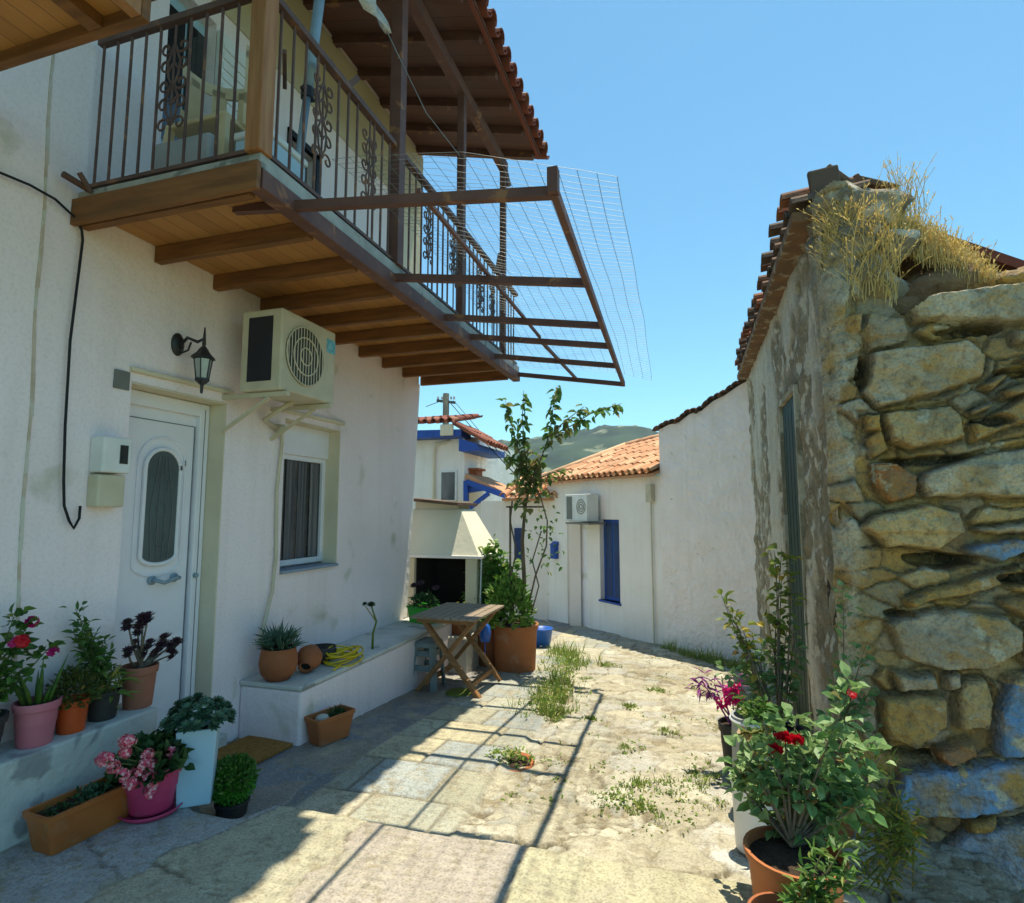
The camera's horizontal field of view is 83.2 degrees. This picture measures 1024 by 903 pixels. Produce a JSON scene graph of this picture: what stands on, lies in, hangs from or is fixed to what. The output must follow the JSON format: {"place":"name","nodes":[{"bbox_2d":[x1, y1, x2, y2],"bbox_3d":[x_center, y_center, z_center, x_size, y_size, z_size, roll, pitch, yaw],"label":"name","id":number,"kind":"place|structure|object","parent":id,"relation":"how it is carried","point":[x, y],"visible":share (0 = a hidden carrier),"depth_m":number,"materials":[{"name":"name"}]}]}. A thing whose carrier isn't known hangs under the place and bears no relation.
{"place":"outdoors","nodes":[
{"label":"outdoors","id":0,"kind":"place"},
{"bbox_2d":[0,806,848,902],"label":"landing","id":1,"kind":"object","parent":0,"point":[272,854],"visible":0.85,"depth_m":2.24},
{"bbox_2d":[22,777,128,855],"bbox_3d":[-1.859,1.560,2.534,0.175,0.197,0.443,-2,-6,21],"label":"long planter","id":2,"kind":"object","parent":1,"relation":"on","point":[63,822],"visible":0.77,"depth_m":2.44,"materials":[{"name":"ceramic"}]},
{"bbox_2d":[94,729,194,823],"bbox_3d":[-1.643,1.451,2.636,0.402,0.430,0.530,3,-7,-27],"label":"flower pot","id":3,"kind":"object","parent":1,"relation":"on","point":[144,769],"visible":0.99,"depth_m":2.59,"materials":[{"name":"pink plastic"}]},
{"bbox_2d":[158,692,236,808],"bbox_3d":[-1.539,1.440,2.822,0.379,0.493,0.337,-2,-6,17],"label":"square planter","id":4,"kind":"object","parent":1,"relation":"on","point":[200,736],"visible":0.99,"depth_m":2.74,"materials":[{"name":"ceramic"}]},
{"bbox_2d":[715,660,896,902],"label":"flower pot","id":5,"kind":"object","parent":1,"relation":"on","point":[773,846],"visible":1,"depth_m":2.05,"materials":[{"name":"ceramic"}]},
{"bbox_2d":[747,830,883,902],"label":"flower pot","id":6,"kind":"object","parent":1,"relation":"on","point":[816,892],"visible":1,"depth_m":1.73,"materials":[{"name":"ceramic"}]},
{"bbox_2d":[498,425,659,497],"bbox_3d":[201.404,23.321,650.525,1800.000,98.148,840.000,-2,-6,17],"label":"hill","id":7,"kind":"structure","parent":0,"point":[583,443],"depth_m":513.83,"materials":[{"name":"green plant"}]},
{"bbox_2d":[199,619,1023,902],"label":"paving","id":8,"kind":"structure","parent":0,"point":[413,760],"depth_m":3.40,"materials":[{"name":"beige stone"}]},
{"bbox_2d":[211,752,260,818],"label":"flower pot","id":9,"kind":"object","parent":8,"relation":"on","point":[235,778],"visible":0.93,"depth_m":2.88,"materials":[{"name":"plant"}]},
{"bbox_2d":[217,735,292,763],"bbox_3d":[-1.678,1.903,3.663,0.380,0.020,0.380,-3,-6,23],"label":"doormat","id":10,"kind":"object","parent":8,"relation":"on","point":[260,749],"visible":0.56,"depth_m":3.69,"materials":[{"name":"fabric"}]},
{"bbox_2d":[304,702,354,745],"bbox_3d":[-1.231,1.837,3.899,0.170,0.205,0.309,-4,-7,35],"label":"planter","id":11,"kind":"object","parent":8,"relation":"on","point":[326,726],"visible":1,"depth_m":3.84,"materials":[{"name":"ceramic"}]},
{"bbox_2d":[239,617,451,745],"bbox_3d":[-1.251,2.051,5.046,0.507,0.735,2.550,-2,-6,17],"label":"stone bench","id":12,"kind":"object","parent":8,"relation":"on","point":[383,671],"visible":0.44,"depth_m":4.29,"materials":[{"name":"paint"}]},
{"bbox_2d":[252,620,306,681],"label":"clay pot","id":13,"kind":"object","parent":12,"relation":"on","point":[278,659],"visible":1,"depth_m":3.91,"materials":[{"name":"ceramic"}]},
{"bbox_2d":[297,644,322,672],"bbox_3d":[-1.472,1.494,4.172,0.185,0.183,0.209,-2,-6,17],"label":"clay jug","id":14,"kind":"object","parent":12,"relation":"on","point":[310,656],"visible":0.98,"depth_m":4.11,"materials":[{"name":"ceramic"}]},
{"bbox_2d":[314,643,336,663],"bbox_3d":[-1.456,1.555,4.420,0.210,0.120,0.210,-2,-6,17],"label":"bowl","id":15,"kind":"object","parent":12,"relation":"on","point":[324,648],"visible":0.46,"depth_m":4.39,"materials":[{"name":"black plastic"}]},
{"bbox_2d":[323,645,363,670],"bbox_3d":[-1.309,1.562,4.411,0.282,0.117,0.474,-2,-6,17],"label":"yellow rope","id":16,"kind":"object","parent":12,"relation":"on","point":[351,655],"visible":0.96,"depth_m":4.37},
{"bbox_2d":[362,601,376,648],"bbox_3d":[-1.196,1.461,4.843,0.135,0.398,0.081,4,-7,-31],"label":"potted sprig","id":17,"kind":"object","parent":12,"relation":"on","point":[371,604],"visible":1,"depth_m":4.87,"materials":[{"name":"green plant"}]},
{"bbox_2d":[406,580,439,623],"bbox_3d":[-0.925,1.562,6.023,0.388,0.434,0.357,-2,-6,17],"label":"green planter","id":18,"kind":"object","parent":12,"relation":"on","point":[418,606],"visible":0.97,"depth_m":5.99,"materials":[{"name":"plastic"}]},
{"bbox_2d":[413,636,445,691],"bbox_3d":[-0.795,1.998,5.431,0.300,0.441,0.300,-2,-6,17],"label":"plastic stool","id":19,"kind":"object","parent":8,"relation":"on","point":[432,649],"visible":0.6,"depth_m":5.33,"materials":[{"name":"grey plastic"}]},
{"bbox_2d":[407,498,497,666],"bbox_3d":[-0.792,1.661,6.970,1.180,2.205,0.800,-2,-6,17],"label":"barbecue","id":20,"kind":"object","parent":8,"relation":"on","point":[448,538],"visible":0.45,"depth_m":6.83,"materials":[{"name":"beige paint"}]},
{"bbox_2d":[410,602,503,698],"bbox_3d":[-0.496,1.863,5.446,0.654,0.710,0.820,-2,-6,17],"label":"folding table","id":21,"kind":"object","parent":8,"relation":"on","point":[461,615],"visible":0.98,"depth_m":5.24,"materials":[{"name":"brown wood"}]},
{"bbox_2d":[479,623,490,654],"bbox_3d":[-0.274,1.947,5.884,0.120,0.400,0.120,-2,-6,17],"label":"watering scoop","id":22,"kind":"object","parent":21,"relation":"hanging from","point":[485,634],"visible":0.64,"depth_m":5.85,"materials":[{"name":"blue plastic"}]},
{"bbox_2d":[446,688,471,696],"bbox_3d":[-0.477,2.178,5.187,0.240,0.040,0.240,-2,-6,17],"label":"dish","id":23,"kind":"object","parent":8,"relation":"on","point":[457,692],"visible":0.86,"depth_m":5.18,"materials":[{"name":"green ceramic"}]},
{"bbox_2d":[448,631,475,673],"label":"stone block","id":24,"kind":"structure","parent":8,"relation":"on","point":[466,660],"depth_m":6.07,"materials":[{"name":"stone"}]},
{"bbox_2d":[452,601,469,634],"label":"flower pot","id":25,"kind":"object","parent":24,"relation":"on","point":[456,630],"visible":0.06,"depth_m":6.17,"materials":[{"name":"ceramic"}]},
{"bbox_2d":[459,534,529,666],"bbox_3d":[-0.201,1.687,6.592,0.868,1.476,0.381,-2,-6,17],"label":"potted plant","id":26,"kind":"object","parent":8,"relation":"on","point":[493,566],"visible":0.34,"depth_m":6.56,"materials":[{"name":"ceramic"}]},
{"bbox_2d":[479,553,481,603],"bbox_3d":[-0.349,1.443,6.486,0.032,0.583,0.017,-2,-6,17],"label":"garden cane","id":27,"kind":"object","parent":26,"relation":"in","point":[480,579],"visible":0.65,"depth_m":6.48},
{"bbox_2d":[484,745,534,771],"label":"sunken pot","id":28,"kind":"object","parent":8,"relation":"on","point":[518,759],"visible":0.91,"depth_m":3.58,"materials":[{"name":"ceramic"}]},
{"bbox_2d":[536,619,552,647],"bbox_3d":[0.413,2.470,7.827,0.300,0.373,0.297,-2,-6,17],"label":"blue bucket","id":29,"kind":"object","parent":8,"relation":"on","point":[544,634],"visible":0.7,"depth_m":7.72,"materials":[{"name":"plastic"}]},
{"bbox_2d":[480,385,623,673],"bbox_3d":[0.414,0.803,6.280,1.611,3.160,0.681,-2,-6,17],"label":"pot","id":30,"kind":"object","parent":8,"relation":"on","point":[515,645],"visible":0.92,"depth_m":6.38,"materials":[{"name":"ceramic"}]},
{"bbox_2d":[506,506,543,624],"bbox_3d":[0.142,1.332,6.865,0.480,1.367,1.060,0,-6,3],"label":"vine trellis","id":31,"kind":"object","parent":30,"relation":"in","point":[509,507],"visible":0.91,"depth_m":6.46,"materials":[{"name":"wood"}]},
{"bbox_2d":[501,637,861,875],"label":"paving weeds","id":32,"kind":"object","parent":8,"relation":"on","point":[557,694],"visible":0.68,"depth_m":4.85,"materials":[{"name":"green plant"}]},
{"bbox_2d":[652,379,760,664],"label":"rendered outbuilding","id":33,"kind":"structure","parent":8,"relation":"on","point":[708,517],"depth_m":7.68,"materials":[{"name":"paint"}]},
{"bbox_2d":[686,666,747,767],"bbox_3d":[1.271,1.635,3.545,0.412,0.553,0.226,-2,-6,17],"label":"flower pot","id":34,"kind":"object","parent":8,"relation":"on","point":[725,725],"visible":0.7,"depth_m":3.50,"materials":[{"name":"plant"}]},
{"bbox_2d":[729,694,783,769],"bbox_3d":[1.291,1.575,3.021,0.274,0.545,0.252,-2,-6,17],"label":"metal can","id":35,"kind":"object","parent":8,"relation":"on","point":[737,716],"visible":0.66,"depth_m":3.02,"materials":[{"name":"green plant"}]},
{"bbox_2d":[714,543,809,791],"bbox_3d":[1.476,1.222,3.399,0.545,1.346,0.347,-2,-6,17],"label":"flower pot","id":36,"kind":"object","parent":8,"relation":"on","point":[779,678],"visible":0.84,"depth_m":3.41,"materials":[{"name":"plant"}]},
{"bbox_2d":[728,725,797,853],"bbox_3d":[1.174,1.527,2.636,0.316,0.562,0.335,6,-8,-44],"label":"white pot","id":37,"kind":"object","parent":8,"relation":"on","point":[745,822],"visible":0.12,"depth_m":2.60,"materials":[{"name":"white ceramic"}]},
{"bbox_2d":[811,579,885,837],"bbox_3d":[1.614,1.230,2.804,0.328,1.207,0.286,-2,-6,17],"label":"flower pot","id":38,"kind":"object","parent":8,"relation":"on","point":[867,724],"visible":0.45,"depth_m":2.76,"materials":[{"name":"ceramic"}]},
{"bbox_2d":[735,164,1023,890],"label":"old stone house","id":39,"kind":"structure","parent":8,"relation":"on","point":[887,458],"depth_m":2.90,"materials":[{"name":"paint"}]},
{"bbox_2d":[783,396,809,731],"bbox_3d":[2.137,0.987,4.253,0.044,2.788,0.718,-2,-6,17],"label":"green door","id":40,"kind":"structure","parent":39,"relation":"in","point":[788,409],"depth_m":4.33,"materials":[{"name":"paint"}]},
{"bbox_2d":[796,151,1007,306],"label":"dry grass","id":41,"kind":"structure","parent":39,"relation":"on","point":[930,249],"depth_m":3.05,"materials":[{"name":"plant"}]},
{"bbox_2d":[837,737,937,902],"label":"feathery shrub","id":42,"kind":"object","parent":8,"relation":"on","point":[900,842],"visible":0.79,"depth_m":2.31,"materials":[{"name":"green plant"}]},
{"bbox_2d":[417,0,1023,440],"label":"sky","id":43,"kind":"structure","parent":0,"point":[704,113],"materials":[{"name":"blue"}]},
{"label":"terrace ground","id":44,"kind":"structure","parent":0,"visible":0},
{"bbox_2d":[0,0,624,851],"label":"white house","id":45,"kind":"structure","parent":44,"relation":"on","point":[182,538],"depth_m":3.60,"materials":[{"name":"paint"}]},
{"bbox_2d":[0,603,65,741],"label":"flower pot","id":46,"kind":"object","parent":45,"relation":"on","point":[17,643],"visible":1,"depth_m":2.52,"materials":[{"name":"plant"}]},
{"bbox_2d":[11,655,67,749],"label":"flower pot","id":47,"kind":"object","parent":45,"relation":"on","point":[34,719],"visible":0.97,"depth_m":2.55,"materials":[{"name":"plastic"}]},
{"bbox_2d":[0,171,83,528],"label":"power cable","id":48,"kind":"object","parent":45,"relation":"attached to","point":[68,359],"visible":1,"depth_m":2.88,"materials":[{"name":"black rubber"}]},
{"bbox_2d":[42,663,103,734],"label":"flower pot","id":49,"kind":"object","parent":45,"relation":"on","point":[72,713],"visible":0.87,"depth_m":2.72,"materials":[{"name":"orange ceramic"}]},
{"bbox_2d":[0,0,155,71],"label":"timber canopy","id":50,"kind":"object","parent":45,"relation":"attached to","point":[32,30],"visible":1,"depth_m":2.13,"materials":[{"name":"brown wood"}]},
{"bbox_2d":[58,601,140,721],"bbox_3d":[-2.023,1.046,2.875,0.283,0.616,0.326,-2,-6,17],"label":"flower pot","id":51,"kind":"object","parent":45,"relation":"on","point":[105,707],"visible":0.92,"depth_m":2.87,"materials":[{"name":"plant"}]},
{"bbox_2d":[86,436,131,506],"bbox_3d":[-2.138,0.110,3.065,0.104,0.370,0.160,-2,-6,17],"label":"meter box","id":52,"kind":"object","parent":45,"relation":"attached to","point":[110,455],"visible":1,"depth_m":3.02,"materials":[{"name":"white paint"}]},
{"bbox_2d":[119,445,128,463],"bbox_3d":[-2.080,0.017,3.091,0.003,0.100,0.045,-2,-6,17],"label":"meter window","id":53,"kind":"structure","parent":52,"relation":"in","point":[124,449],"depth_m":3.09,"materials":[{"name":"black glass"}]},
{"bbox_2d":[113,369,129,390],"bbox_3d":[-2.162,-0.397,3.194,0.012,0.105,0.090,-2,-6,17],"label":"wall vent","id":54,"kind":"object","parent":45,"relation":"attached to","point":[121,379],"depth_m":3.19,"materials":[{"name":"grey plastic"}]},
{"bbox_2d":[120,611,183,709],"bbox_3d":[-1.988,1.121,3.164,0.180,0.498,0.395,-2,-6,17],"label":"flower pot","id":55,"kind":"object","parent":45,"relation":"on","point":[146,670],"visible":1,"depth_m":3.08,"materials":[{"name":"orange ceramic"}]},
{"bbox_2d":[111,389,209,732],"bbox_3d":[-2.182,0.727,3.516,0.097,2.155,0.681,-2,-6,17],"label":"door","id":56,"kind":"structure","parent":45,"relation":"in","point":[164,502],"depth_m":3.60,"materials":[{"name":"white plastic"}]},
{"bbox_2d":[161,0,204,143],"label":"balcony door","id":57,"kind":"structure","parent":45,"relation":"in","point":[176,6],"depth_m":3.76,"materials":[{"name":"white"}]},
{"bbox_2d":[154,132,213,168],"bbox_3d":[-1.672,-1.481,2.947,0.360,0.230,0.060,-2,-6,17],"label":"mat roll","id":58,"kind":"object","parent":45,"relation":"on","point":[191,150],"visible":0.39,"depth_m":2.92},
{"bbox_2d":[171,327,215,393],"bbox_3d":[-1.939,-0.554,3.527,0.248,0.414,0.136,-2,-6,17],"label":"wall lantern","id":59,"kind":"object","parent":45,"relation":"attached to","point":[203,358],"depth_m":3.50,"materials":[{"name":"black metal"}]},
{"bbox_2d":[162,45,249,154],"bbox_3d":[-1.603,-1.753,3.196,0.460,0.838,0.430,-2,-6,17],"label":"garden chair","id":60,"kind":"object","parent":45,"relation":"on","point":[224,128],"visible":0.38,"depth_m":3.09,"materials":[{"name":"beige plastic"}]},
{"bbox_2d":[234,130,307,181],"bbox_3d":[-1.262,-1.473,3.019,0.220,0.250,0.320,-2,-6,17],"label":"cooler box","id":61,"kind":"object","parent":45,"relation":"on","point":[282,150],"visible":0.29,"depth_m":2.97,"materials":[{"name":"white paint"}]},
{"bbox_2d":[257,401,294,643],"bbox_3d":[-1.730,0.503,4.148,0.187,1.742,0.391,4,-7,-32],"label":"drain hose","id":62,"kind":"object","parent":45,"relation":"attached to","point":[276,427],"visible":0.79,"depth_m":4.30,"materials":[{"name":"white plastic"}]},
{"bbox_2d":[220,308,334,440],"bbox_3d":[-1.635,-0.507,4.059,0.525,0.799,0.594,-2,-6,17],"label":"air conditioner","id":63,"kind":"object","parent":45,"relation":"attached to","point":[286,356],"visible":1,"depth_m":3.82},
{"bbox_2d":[287,127,319,193],"bbox_3d":[-1.802,-1.882,4.755,0.170,1.400,0.400,-2,-6,17],"label":"balcony door","id":64,"kind":"structure","parent":45,"relation":"in","point":[294,135],"depth_m":4.93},
{"bbox_2d":[279,423,337,573],"bbox_3d":[-1.731,0.379,4.802,0.220,1.187,0.724,-2,-6,17],"label":"window","id":65,"kind":"structure","parent":45,"relation":"in","point":[306,450],"depth_m":4.89,"materials":[{"name":"white plastic"}]},
{"bbox_2d":[296,0,324,154],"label":"awning pole","id":66,"kind":"object","parent":45,"relation":"on","point":[316,19],"visible":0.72,"depth_m":3.23,"materials":[{"name":"metal"}]},
{"bbox_2d":[388,34,459,155],"bbox_3d":[-0.600,-2.480,4.171,0.052,0.458,1.835,-1,-6,7],"label":"clothes line","id":67,"kind":"object","parent":45,"relation":"attached to","point":[416,92],"visible":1,"depth_m":3.85,"materials":[{"name":"fabric"}]},
{"bbox_2d":[359,0,391,33],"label":"lace cloth","id":68,"kind":"object","parent":67,"relation":"hanging from","point":[371,7],"visible":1,"depth_m":3.10,"materials":[{"name":"white fabric"}]},
{"bbox_2d":[332,152,651,380],"bbox_3d":[0.274,-1.194,4.616,1.585,0.544,3.822,-2,-6,17],"label":"wire mesh","id":69,"kind":"object","parent":45,"relation":"on","point":[560,357],"visible":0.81,"depth_m":3.79,"materials":[{"name":"grey metal"}]},
{"bbox_2d":[413,414,525,518],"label":"blue trim house","id":70,"kind":"structure","parent":44,"relation":"on","point":[459,464],"depth_m":13.62,"materials":[{"name":"paint"}]},
{"bbox_2d":[439,470,456,500],"bbox_3d":[-1.496,0.812,13.519,0.440,0.750,0.034,-2,-6,17],"label":"window","id":71,"kind":"structure","parent":70,"relation":"in","point":[448,478],"depth_m":13.50,"materials":[{"name":"white paint"}]},
{"bbox_2d":[481,434,663,644],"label":"white cottage","id":72,"kind":"structure","parent":44,"relation":"on","point":[601,580],"depth_m":9.74,"materials":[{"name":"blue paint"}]},
{"bbox_2d":[514,528,521,561],"bbox_3d":[0.116,1.818,11.227,0.140,0.650,0.039,-2,-6,17],"label":"annex window","id":73,"kind":"structure","parent":72,"relation":"in","point":[517,531],"depth_m":11.21,"materials":[{"name":"blue wood"}]},
{"bbox_2d":[549,541,558,558],"bbox_3d":[0.784,1.845,10.796,0.110,0.320,0.180,3,-7,-28],"label":"letter box","id":74,"kind":"object","parent":72,"relation":"attached to","point":[554,549],"visible":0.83,"depth_m":10.75,"materials":[{"name":"blue paint"}]},
{"bbox_2d":[581,524,587,626],"bbox_3d":[1.236,2.270,10.233,0.048,1.962,0.607,3,-7,-28],"label":"drainpipe","id":75,"kind":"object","parent":72,"relation":"in","point":[584,583],"depth_m":10.13,"materials":[{"name":"white paint"}]},
{"bbox_2d":[565,494,605,524],"bbox_3d":[1.213,0.983,9.826,0.360,0.506,0.763,3,-7,-28],"label":"air conditioner","id":76,"kind":"object","parent":72,"relation":"attached to","point":[581,507],"visible":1,"depth_m":9.65,"materials":[{"name":"white paint"}]},
{"bbox_2d":[599,519,620,605],"bbox_3d":[1.635,1.794,9.436,0.150,1.346,0.552,3,-7,-28],"label":"window","id":77,"kind":"structure","parent":72,"relation":"in","point":[611,528],"depth_m":9.48,"materials":[{"name":"blue paint"}]},
{"bbox_2d":[645,484,654,644],"bbox_3d":[2.058,1.753,8.477,0.080,2.531,0.120,3,-7,-28],"label":"downpipe","id":78,"kind":"object","parent":72,"relation":"attached to","point":[650,493],"visible":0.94,"depth_m":8.53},
{"label":"ground","id":79,"kind":"structure","parent":0,"visible":0},
{"bbox_2d":[436,393,454,423],"bbox_3d":[-2.143,1.467,18.410,0.650,6.737,0.260,-2,-6,17],"label":"utility pole","id":80,"kind":"object","parent":79,"relation":"on","point":[445,397],"visible":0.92,"depth_m":18.64,"materials":[{"name":"grey concrete"}]},
{"bbox_2d":[426,399,522,479],"bbox_3d":[-0.967,-0.557,15.229,0.772,3.084,8.051,2,-6,-22],"label":"overhead wire","id":81,"kind":"object","parent":80,"relation":"attached to","point":[478,429],"visible":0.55,"depth_m":14.29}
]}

